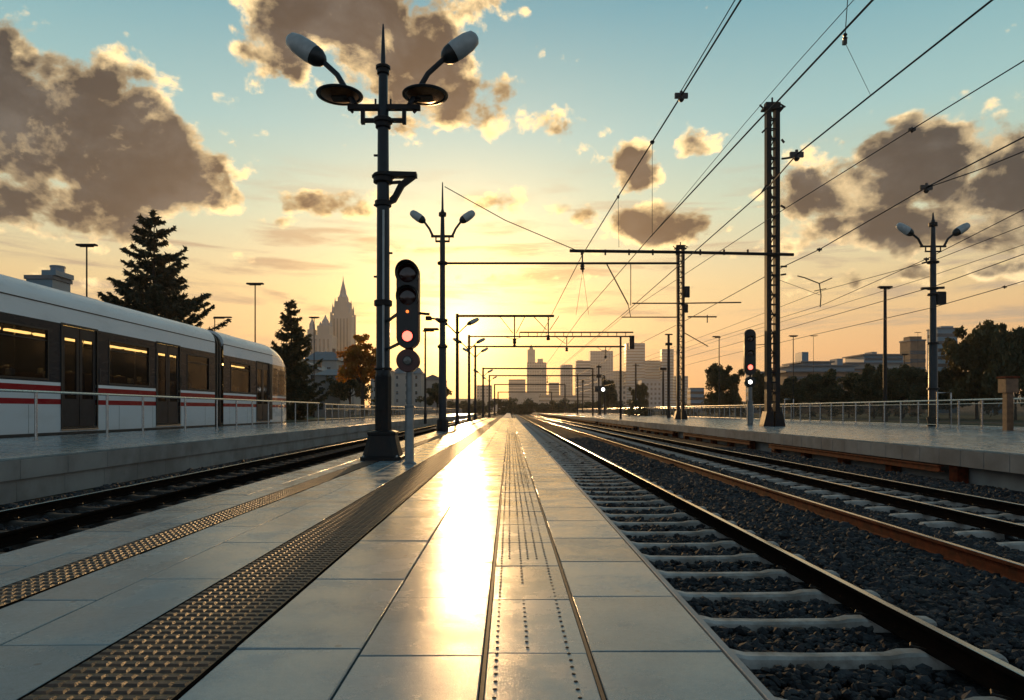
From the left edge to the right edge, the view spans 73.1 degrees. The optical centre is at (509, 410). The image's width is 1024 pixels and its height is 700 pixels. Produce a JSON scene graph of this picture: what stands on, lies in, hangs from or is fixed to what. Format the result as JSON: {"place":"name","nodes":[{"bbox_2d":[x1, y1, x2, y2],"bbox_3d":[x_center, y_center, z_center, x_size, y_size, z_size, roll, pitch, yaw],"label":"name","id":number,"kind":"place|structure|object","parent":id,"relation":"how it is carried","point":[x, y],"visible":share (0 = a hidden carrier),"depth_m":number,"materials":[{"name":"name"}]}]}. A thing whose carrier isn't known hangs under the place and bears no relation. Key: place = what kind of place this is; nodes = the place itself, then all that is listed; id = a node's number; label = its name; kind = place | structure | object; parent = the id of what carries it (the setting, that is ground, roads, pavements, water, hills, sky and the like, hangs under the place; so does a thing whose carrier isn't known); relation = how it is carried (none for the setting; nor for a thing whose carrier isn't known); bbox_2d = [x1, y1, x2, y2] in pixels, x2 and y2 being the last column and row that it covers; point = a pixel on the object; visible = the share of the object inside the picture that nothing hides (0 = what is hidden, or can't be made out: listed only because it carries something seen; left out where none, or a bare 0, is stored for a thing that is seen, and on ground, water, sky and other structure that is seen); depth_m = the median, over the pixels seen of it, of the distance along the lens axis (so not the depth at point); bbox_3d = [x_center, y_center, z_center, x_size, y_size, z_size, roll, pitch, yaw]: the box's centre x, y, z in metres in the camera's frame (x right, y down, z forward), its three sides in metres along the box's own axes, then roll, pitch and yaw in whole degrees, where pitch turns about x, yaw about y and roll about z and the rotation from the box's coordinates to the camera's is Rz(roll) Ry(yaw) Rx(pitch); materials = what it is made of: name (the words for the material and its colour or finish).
{"place":"outdoors","nodes":[
{"label":"outdoors","id":0,"kind":"place"},
{"bbox_2d":[24,265,73,291],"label":"office tower","id":1,"kind":"structure","parent":0,"point":[56,277],"depth_m":120.71,"materials":[{"name":"grey concrete"}]},
{"bbox_2d":[221,414,421,423],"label":"grass verge","id":2,"kind":"object","parent":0,"point":[312,418],"depth_m":110.60,"materials":[{"name":"green plant"}]},
{"bbox_2d":[97,209,231,330],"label":"spruce tree","id":3,"kind":"object","parent":2,"relation":"on","point":[156,292],"visible":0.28,"depth_m":74.12,"materials":[{"name":"green plant"}]},
{"bbox_2d":[271,299,333,419],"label":"spruce tree","id":4,"kind":"object","parent":2,"relation":"on","point":[291,354],"visible":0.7,"depth_m":83.38,"materials":[{"name":"green plant"}]},
{"bbox_2d":[315,365,351,416],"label":"house","id":5,"kind":"structure","parent":2,"relation":"on","point":[319,377],"depth_m":120.00,"materials":[{"name":"stone"}]},
{"bbox_2d":[325,375,373,416],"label":"broadleaf tree","id":6,"kind":"object","parent":2,"relation":"on","point":[340,389],"visible":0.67,"depth_m":116.62,"materials":[{"name":"green plant"}]},
{"bbox_2d":[304,349,346,368],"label":"house","id":7,"kind":"structure","parent":0,"point":[330,360],"depth_m":150.57,"materials":[{"name":"stone"}]},
{"bbox_2d":[394,368,423,413],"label":"house","id":8,"kind":"structure","parent":0,"point":[400,386],"depth_m":240.00,"materials":[{"name":"stone"}]},
{"bbox_2d":[426,374,446,413],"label":"house","id":9,"kind":"structure","parent":0,"point":[431,379],"depth_m":260.00,"materials":[{"name":"stone"}]},
{"bbox_2d":[0,411,1023,505],"bbox_3d":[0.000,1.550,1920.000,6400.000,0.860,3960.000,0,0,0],"label":"ground","id":10,"kind":"structure","parent":0,"point":[961,413],"depth_m":175.75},
{"bbox_2d":[0,274,289,438],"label":"train","id":11,"kind":"object","parent":10,"relation":"on","point":[52,339],"visible":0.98,"depth_m":32.68,"materials":[{"name":"white metal"}]},
{"bbox_2d":[0,414,477,504],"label":"platform","id":12,"kind":"structure","parent":10,"relation":"on","point":[43,466],"depth_m":21.68,"materials":[{"name":"concrete"}]},
{"bbox_2d":[0,389,319,440],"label":"handrail","id":13,"kind":"object","parent":12,"relation":"on","point":[35,392],"visible":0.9,"depth_m":29.16,"materials":[{"name":"metal"}]},
{"bbox_2d":[324,403,454,422],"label":"fence","id":14,"kind":"object","parent":12,"relation":"on","point":[372,409],"visible":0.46,"depth_m":75.32,"materials":[{"name":"metal"}]},
{"bbox_2d":[416,382,451,414],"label":"broadleaf tree","id":15,"kind":"object","parent":12,"relation":"on","point":[433,393],"visible":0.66,"depth_m":148.67,"materials":[{"name":"green plant"}]},
{"bbox_2d":[0,413,498,550],"bbox_3d":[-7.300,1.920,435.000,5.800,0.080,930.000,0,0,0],"label":"track bed","id":16,"kind":"object","parent":10,"relation":"on","point":[349,441],"visible":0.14,"depth_m":44.06,"materials":[{"name":"grey gravel"}]},
{"bbox_2d":[1,517,123,527],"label":"sleeper","id":17,"kind":"object","parent":16,"relation":"on","point":[15,523],"visible":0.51,"depth_m":11.10,"materials":[{"name":"concrete"}]},
{"bbox_2d":[20,509,148,518],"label":"sleeper","id":18,"kind":"object","parent":16,"relation":"on","point":[55,515],"visible":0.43,"depth_m":11.96,"materials":[{"name":"concrete"}]},
{"bbox_2d":[57,503,172,511],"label":"sleeper","id":19,"kind":"object","parent":16,"relation":"on","point":[80,507],"visible":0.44,"depth_m":12.79,"materials":[{"name":"concrete"}]},
{"bbox_2d":[0,442,349,551],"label":"ballast","id":20,"kind":"structure","parent":16,"relation":"on","point":[45,518],"depth_m":15.76,"materials":[{"name":"gravel"}]},
{"bbox_2d":[433,415,493,427],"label":"sleeper","id":21,"kind":"object","parent":16,"relation":"on","point":[463,421],"visible":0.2,"depth_m":113.73,"materials":[{"name":"concrete"}]},
{"bbox_2d":[0,415,491,548],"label":"rail","id":22,"kind":"object","parent":21,"relation":"on","point":[16,536],"visible":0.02,"depth_m":12.31,"materials":[{"name":"metal"}]},
{"bbox_2d":[0,414,491,522],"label":"rail","id":23,"kind":"object","parent":21,"relation":"on","point":[6,515],"visible":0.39,"depth_m":15.18,"materials":[{"name":"metal"}]},
{"bbox_2d":[436,314,558,425],"bbox_3d":[-1.128,-3.561,64.000,11.487,10.823,0.579,0,0,0],"label":"overhead gantry","id":24,"kind":"object","parent":16,"relation":"on","point":[457,332],"visible":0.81,"depth_m":63.92,"materials":[{"name":"metal"}]},
{"bbox_2d":[305,315,336,354],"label":"pinnacled building","id":25,"kind":"structure","parent":10,"relation":"on","point":[325,339],"depth_m":1359.91,"materials":[{"name":"stone"}]},
{"bbox_2d":[330,279,355,356],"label":"spired tower","id":26,"kind":"structure","parent":10,"relation":"on","point":[343,319],"depth_m":1420.48,"materials":[{"name":"stone"}]},
{"bbox_2d":[335,334,375,418],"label":"broadleaf tree","id":27,"kind":"object","parent":10,"relation":"on","point":[356,357],"visible":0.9,"depth_m":93.82,"materials":[{"name":"orange plant"}]},
{"bbox_2d":[0,418,776,699],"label":"platform","id":28,"kind":"structure","parent":10,"relation":"on","point":[493,559],"depth_m":3.68,"materials":[{"name":"tile"}]},
{"bbox_2d":[286,24,478,460],"bbox_3d":[-2.596,-3.446,14.100,3.930,8.893,0.941,0,0,0],"label":"lamp post","id":29,"kind":"object","parent":28,"relation":"on","point":[382,443],"visible":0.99,"depth_m":13.99,"materials":[{"name":"metal"}]},
{"bbox_2d":[387,259,429,464],"bbox_3d":[-2.201,-0.890,13.281,0.629,3.780,1.610,0,0,-40],"label":"railway signal","id":30,"kind":"object","parent":28,"relation":"on","point":[407,314],"visible":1,"depth_m":12.79,"materials":[{"name":"black metal"}]},
{"bbox_2d":[410,182,678,431],"bbox_3d":[1.665,-4.953,33.000,12.848,11.906,0.600,0,0,0],"label":"lamp post","id":31,"kind":"object","parent":28,"relation":"on","point":[442,419],"visible":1,"depth_m":32.90,"materials":[{"name":"metal"}]},
{"bbox_2d":[422,328,438,423],"bbox_3d":[-5.934,-2.606,52.000,1.215,7.211,0.440,0,0,0],"label":"street lamp","id":32,"kind":"object","parent":10,"relation":"on","point":[425,330],"visible":1,"depth_m":51.93,"materials":[{"name":"metal"}]},
{"bbox_2d":[447,397,637,414],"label":"woods","id":33,"kind":"object","parent":10,"relation":"on","point":[510,406],"visible":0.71,"depth_m":328.49,"materials":[{"name":"green plant"}]},
{"bbox_2d":[601,377,617,406],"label":"broadleaf tree","id":34,"kind":"object","parent":10,"relation":"on","point":[611,394],"visible":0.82,"depth_m":228.59,"materials":[{"name":"green plant"}]},
{"bbox_2d":[703,363,745,416],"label":"broadleaf tree","id":35,"kind":"object","parent":10,"relation":"on","point":[730,382],"visible":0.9,"depth_m":103.50,"materials":[{"name":"green plant"}]},
{"bbox_2d":[511,413,1023,699],"bbox_3d":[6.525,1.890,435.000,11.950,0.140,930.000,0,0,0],"label":"track bed","id":36,"kind":"object","parent":10,"relation":"on","point":[954,674],"depth_m":6.59,"materials":[{"name":"grey gravel"}]},
{"bbox_2d":[511,414,533,422],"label":"sleeper","id":37,"kind":"object","parent":36,"relation":"on","point":[520,419],"visible":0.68,"depth_m":139.38,"materials":[{"name":"concrete"}]},
{"bbox_2d":[516,414,1023,699],"bbox_3d":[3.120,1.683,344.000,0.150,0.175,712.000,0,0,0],"label":"rail","id":38,"kind":"object","parent":37,"relation":"on","point":[981,667],"depth_m":5.88,"materials":[{"name":"metal"}]},
{"bbox_2d":[473,367,593,418],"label":"overhead gantry","id":39,"kind":"object","parent":36,"relation":"on","point":[483,375],"visible":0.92,"depth_m":139.88,"materials":[{"name":"metal"}]},
{"bbox_2d":[527,415,571,424],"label":"sleeper","id":40,"kind":"object","parent":36,"relation":"on","point":[549,419],"visible":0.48,"depth_m":125.26,"materials":[{"name":"concrete"}]},
{"bbox_2d":[525,414,1023,538],"bbox_3d":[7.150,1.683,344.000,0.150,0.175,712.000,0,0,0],"label":"rail","id":41,"kind":"object","parent":40,"relation":"on","point":[996,525],"depth_m":13.54,"materials":[{"name":"metal"}]},
{"bbox_2d":[528,414,1023,515],"bbox_3d":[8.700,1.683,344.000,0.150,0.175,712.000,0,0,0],"label":"rail","id":42,"kind":"object","parent":40,"relation":"on","point":[997,505],"depth_m":16.54,"materials":[{"name":"metal"}]},
{"bbox_2d":[598,503,706,512],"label":"sleeper","id":43,"kind":"object","parent":36,"relation":"on","point":[634,509],"visible":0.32,"depth_m":12.75,"materials":[{"name":"concrete"}]},
{"bbox_2d":[605,510,720,519],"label":"sleeper","id":44,"kind":"object","parent":36,"relation":"on","point":[677,515],"visible":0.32,"depth_m":11.90,"materials":[{"name":"concrete"}]},
{"bbox_2d":[611,517,737,527],"bbox_3d":[2.275,1.816,11.117,2.750,0.184,0.195,0,0,0],"label":"sleeper","id":45,"kind":"object","parent":36,"relation":"on","point":[694,523],"visible":0.3,"depth_m":11.05,"materials":[{"name":"concrete"}]},
{"bbox_2d":[620,526,755,537],"bbox_3d":[2.269,1.816,10.249,2.750,0.184,0.195,0,0,0],"label":"sleeper","id":46,"kind":"object","parent":36,"relation":"on","point":[703,533],"visible":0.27,"depth_m":10.19,"materials":[{"name":"concrete"}]},
{"bbox_2d":[631,537,779,550],"bbox_3d":[2.265,1.816,9.361,2.750,0.184,0.195,0,0,0],"label":"sleeper","id":47,"kind":"object","parent":36,"relation":"on","point":[709,546],"visible":0.25,"depth_m":9.30,"materials":[{"name":"concrete"}]},
{"bbox_2d":[643,550,804,563],"bbox_3d":[2.260,1.816,8.530,2.750,0.184,0.195,0,0,0],"label":"sleeper","id":48,"kind":"object","parent":36,"relation":"on","point":[751,557],"visible":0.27,"depth_m":8.47,"materials":[{"name":"concrete"}]},
{"bbox_2d":[657,565,839,581],"bbox_3d":[2.271,1.816,7.670,2.750,0.184,0.195,0,0,0],"label":"sleeper","id":49,"kind":"object","parent":36,"relation":"on","point":[771,573],"visible":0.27,"depth_m":7.61,"materials":[{"name":"concrete"}]},
{"bbox_2d":[521,414,1023,582],"bbox_3d":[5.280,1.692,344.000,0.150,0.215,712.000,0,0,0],"label":"rail","id":50,"kind":"object","parent":36,"relation":"on","point":[983,561],"depth_m":9.94,"materials":[{"name":"metal"}]},
{"bbox_2d":[676,584,880,603],"bbox_3d":[2.262,1.816,6.805,2.750,0.184,0.195,0,0,0],"label":"sleeper","id":51,"kind":"object","parent":36,"relation":"on","point":[805,595],"visible":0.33,"depth_m":6.75,"materials":[{"name":"concrete"}]},
{"bbox_2d":[544,437,1023,699],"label":"ballast","id":52,"kind":"structure","parent":36,"relation":"on","point":[907,577],"depth_m":7.70,"materials":[{"name":"gravel"}]},
{"bbox_2d":[699,609,937,632],"bbox_3d":[2.278,1.816,5.939,2.750,0.184,0.195,0,0,0],"label":"sleeper","id":53,"kind":"object","parent":36,"relation":"on","point":[841,622],"visible":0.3,"depth_m":5.88,"materials":[{"name":"concrete"}]},
{"bbox_2d":[731,642,1008,669],"bbox_3d":[2.264,1.816,5.100,2.750,0.184,0.195,0,0,0],"label":"sleeper","id":54,"kind":"object","parent":36,"relation":"on","point":[912,657],"visible":0.35,"depth_m":5.03,"materials":[{"name":"concrete"}]},
{"bbox_2d":[821,493,941,500],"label":"sleeper","id":55,"kind":"object","parent":36,"relation":"on","point":[915,497],"visible":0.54,"depth_m":14.38,"materials":[{"name":"concrete"}]},
{"bbox_2d":[775,689,1011,699],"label":"sleeper","id":56,"kind":"object","parent":36,"relation":"on","point":[994,696],"visible":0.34,"depth_m":4.25,"materials":[{"name":"concrete"}]},
{"bbox_2d":[844,498,966,506],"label":"sleeper","id":57,"kind":"object","parent":36,"relation":"on","point":[872,503],"visible":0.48,"depth_m":13.52,"materials":[{"name":"concrete"}]},
{"bbox_2d":[864,504,999,512],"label":"sleeper","id":58,"kind":"object","parent":36,"relation":"on","point":[975,508],"visible":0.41,"depth_m":12.66,"materials":[{"name":"concrete"}]},
{"bbox_2d":[889,510,1023,520],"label":"sleeper","id":59,"kind":"object","parent":36,"relation":"on","point":[911,516],"visible":0.45,"depth_m":11.82,"materials":[{"name":"concrete"}]},
{"bbox_2d":[919,518,1023,528],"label":"sleeper","id":60,"kind":"object","parent":36,"relation":"on","point":[939,524],"visible":0.45,"depth_m":10.94,"materials":[{"name":"concrete"}]},
{"bbox_2d":[953,527,1016,539],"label":"sleeper","id":61,"kind":"object","parent":36,"relation":"on","point":[986,533],"visible":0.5,"depth_m":10.08,"materials":[{"name":"concrete"}]},
{"bbox_2d":[538,413,1023,491],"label":"platform","id":62,"kind":"structure","parent":10,"relation":"on","point":[987,456],"depth_m":26.67,"materials":[{"name":"concrete"}]},
{"bbox_2d":[453,332,633,421],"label":"overhead gantry","id":63,"kind":"object","parent":62,"relation":"on","point":[631,342],"visible":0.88,"depth_m":85.92,"materials":[{"name":"metal"}]},
{"bbox_2d":[484,375,604,417],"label":"overhead gantry","id":64,"kind":"object","parent":62,"relation":"on","point":[489,415],"visible":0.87,"depth_m":184.87,"materials":[{"name":"metal"}]},
{"bbox_2d":[665,334,672,417],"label":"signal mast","id":65,"kind":"object","parent":62,"relation":"on","point":[668,344],"visible":1,"depth_m":94.84,"materials":[{"name":"metal"}]},
{"bbox_2d":[570,97,793,425],"bbox_3d":[11.057,-9.470,43.974,14.497,20.939,0.852,0,0,0],"label":"lattice mast","id":66,"kind":"object","parent":62,"relation":"on","point":[770,416],"visible":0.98,"depth_m":43.78,"materials":[{"name":"metal"}]},
{"bbox_2d":[541,0,741,334],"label":"overhead wire","id":67,"kind":"object","parent":66,"relation":"attached to","point":[681,96],"visible":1,"depth_m":21.89,"materials":[{"name":"metal"}]},
{"bbox_2d":[540,0,873,372],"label":"overhead wire","id":68,"kind":"object","parent":66,"relation":"attached to","point":[815,60],"visible":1,"depth_m":23.32,"materials":[{"name":"metal"}]},
{"bbox_2d":[554,0,992,371],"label":"overhead wire","id":69,"kind":"object","parent":66,"relation":"attached to","point":[796,155],"visible":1,"depth_m":24.73,"materials":[{"name":"metal"}]},
{"bbox_2d":[560,60,1023,367],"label":"overhead wire","id":70,"kind":"object","parent":66,"relation":"attached to","point":[911,129],"visible":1,"depth_m":27.72,"materials":[{"name":"metal"}]},
{"bbox_2d":[632,242,740,418],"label":"lattice mast","id":71,"kind":"object","parent":62,"relation":"on","point":[684,292],"visible":0.98,"depth_m":79.78,"materials":[{"name":"metal"}]},
{"bbox_2d":[570,136,1023,378],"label":"overhead wire","id":72,"kind":"object","parent":71,"relation":"attached to","point":[925,188],"visible":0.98,"depth_m":34.21,"materials":[{"name":"metal"}]},
{"bbox_2d":[743,329,763,424],"bbox_3d":[16.875,-2.280,46.867,1.882,6.560,0.638,0,0,25],"label":"railway signal","id":73,"kind":"object","parent":62,"relation":"on","point":[749,352],"visible":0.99,"depth_m":46.99,"materials":[{"name":"black metal"}]},
{"bbox_2d":[578,398,1023,428],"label":"fence","id":74,"kind":"object","parent":62,"relation":"on","point":[800,406],"visible":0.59,"depth_m":52.85,"materials":[{"name":"metal"}]},
{"bbox_2d":[896,213,969,425],"bbox_3d":[26.990,-5.805,44.000,4.692,13.610,0.760,0,0,0],"label":"lamp post","id":75,"kind":"object","parent":62,"relation":"on","point":[938,298],"visible":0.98,"depth_m":43.84,"materials":[{"name":"metal"}]},
{"bbox_2d":[586,209,1023,380],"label":"overhead wire","id":76,"kind":"object","parent":75,"relation":"attached to","point":[926,259],"visible":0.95,"depth_m":46.73,"materials":[{"name":"metal"}]},
{"bbox_2d":[996,376,1019,430],"bbox_3d":[24.980,-0.360,34.600,0.720,2.720,0.720,0,0,0],"label":"wooden post","id":77,"kind":"object","parent":62,"relation":"on","point":[1007,387],"visible":1,"depth_m":34.43,"materials":[{"name":"brown wood"}]},
{"bbox_2d":[772,352,859,413],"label":"office building","id":78,"kind":"structure","parent":10,"relation":"on","point":[803,366],"depth_m":252.00,"materials":[{"name":"grey concrete"}]},
{"bbox_2d":[0,0,1023,407],"label":"sky","id":79,"kind":"structure","parent":0,"point":[200,114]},
{"bbox_2d":[527,345,546,394],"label":"office tower","id":80,"kind":"structure","parent":0,"point":[532,363],"depth_m":2400.00,"materials":[{"name":"concrete"}]},
{"bbox_2d":[539,395,589,404],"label":"office tower","id":81,"kind":"structure","parent":0,"point":[545,399],"depth_m":1749.92,"materials":[{"name":"concrete"}]},
{"bbox_2d":[560,365,572,394],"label":"office tower","id":82,"kind":"structure","parent":0,"point":[567,381],"depth_m":2400.00,"materials":[{"name":"grey concrete"}]},
{"bbox_2d":[575,360,589,399],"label":"office tower","id":83,"kind":"structure","parent":0,"point":[583,364],"depth_m":2350.00,"materials":[{"name":"grey concrete"}]},
{"bbox_2d":[589,350,612,405],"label":"office tower","id":84,"kind":"structure","parent":0,"point":[596,358],"depth_m":2400.00,"materials":[{"name":"grey concrete"}]},
{"bbox_2d":[624,343,644,407],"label":"office tower","id":85,"kind":"structure","parent":0,"point":[636,354],"depth_m":2400.00,"materials":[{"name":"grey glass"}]},
{"bbox_2d":[638,380,664,410],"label":"office tower","id":86,"kind":"structure","parent":0,"point":[654,391],"depth_m":1450.00,"materials":[{"name":"grey concrete"}]},
{"bbox_2d":[645,360,659,379],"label":"office tower","id":87,"kind":"structure","parent":0,"point":[654,369],"depth_m":2450.00,"materials":[{"name":"grey concrete"}]},
{"bbox_2d":[660,349,673,410],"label":"office tower","id":88,"kind":"structure","parent":0,"point":[664,360],"depth_m":2370.00,"materials":[{"name":"grey concrete"}]},
{"bbox_2d":[687,388,704,411],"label":"office tower","id":89,"kind":"structure","parent":0,"point":[695,396],"depth_m":420.00,"materials":[{"name":"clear glass"}]},
{"bbox_2d":[746,369,772,414],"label":"broadleaf tree","id":90,"kind":"object","parent":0,"point":[758,393],"visible":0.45,"depth_m":119.08,"materials":[{"name":"green plant"}]},
{"bbox_2d":[634,414,1023,426],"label":"grass","id":91,"kind":"structure","parent":0,"point":[988,418],"depth_m":96.54,"materials":[{"name":"green plant"}]},
{"bbox_2d":[628,383,649,408],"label":"broadleaf tree","id":92,"kind":"object","parent":91,"relation":"on","point":[642,393],"visible":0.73,"depth_m":218.72,"materials":[{"name":"green plant"}]},
{"bbox_2d":[623,398,922,416],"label":"shrubbery","id":93,"kind":"object","parent":91,"relation":"on","point":[642,411],"visible":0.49,"depth_m":127.07,"materials":[{"name":"green plant"}]},
{"bbox_2d":[772,376,804,412],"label":"broadleaf tree","id":94,"kind":"object","parent":91,"relation":"on","point":[786,390],"visible":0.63,"depth_m":113.53,"materials":[{"name":"green plant"}]},
{"bbox_2d":[795,368,843,417],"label":"broadleaf tree","id":95,"kind":"object","parent":91,"relation":"on","point":[818,388],"visible":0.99,"depth_m":106.74,"materials":[{"name":"green plant"}]},
{"bbox_2d":[837,372,864,416],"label":"broadleaf tree","id":96,"kind":"object","parent":91,"relation":"on","point":[848,379],"visible":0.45,"depth_m":111.17,"materials":[{"name":"green plant"}]},
{"bbox_2d":[851,363,893,417],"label":"broadleaf tree","id":97,"kind":"object","parent":91,"relation":"on","point":[866,383],"visible":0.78,"depth_m":99.44,"materials":[{"name":"green plant"}]},
{"bbox_2d":[877,286,892,421],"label":"street lamp","id":98,"kind":"object","parent":91,"relation":"on","point":[885,346],"visible":0.95,"depth_m":67.87,"materials":[{"name":"metal"}]},
{"bbox_2d":[875,364,916,418],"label":"broadleaf tree","id":99,"kind":"object","parent":91,"relation":"on","point":[900,382],"visible":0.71,"depth_m":95.19,"materials":[{"name":"green plant"}]},
{"bbox_2d":[907,367,955,410],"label":"broadleaf tree","id":100,"kind":"object","parent":91,"relation":"on","point":[918,391],"visible":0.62,"depth_m":90.89,"materials":[{"name":"green plant"}]},
{"bbox_2d":[939,319,1006,418],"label":"broadleaf tree","id":101,"kind":"object","parent":91,"relation":"on","point":[970,353],"visible":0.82,"depth_m":86.56,"materials":[{"name":"green plant"}]},
{"bbox_2d":[981,322,1023,419],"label":"broadleaf tree","id":102,"kind":"object","parent":91,"relation":"on","point":[1007,352],"visible":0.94,"depth_m":79.67,"materials":[{"name":"green plant"}]},
{"bbox_2d":[842,352,909,412],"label":"office building","id":103,"kind":"structure","parent":0,"point":[875,359],"depth_m":287.00,"materials":[{"name":"grey concrete"}]},
{"bbox_2d":[899,336,925,412],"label":"office tower","id":104,"kind":"structure","parent":0,"point":[913,347],"depth_m":300.00,"materials":[{"name":"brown concrete"}]},
{"bbox_2d":[926,326,957,412],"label":"office tower","id":105,"kind":"structure","parent":0,"point":[943,332],"depth_m":330.00,"materials":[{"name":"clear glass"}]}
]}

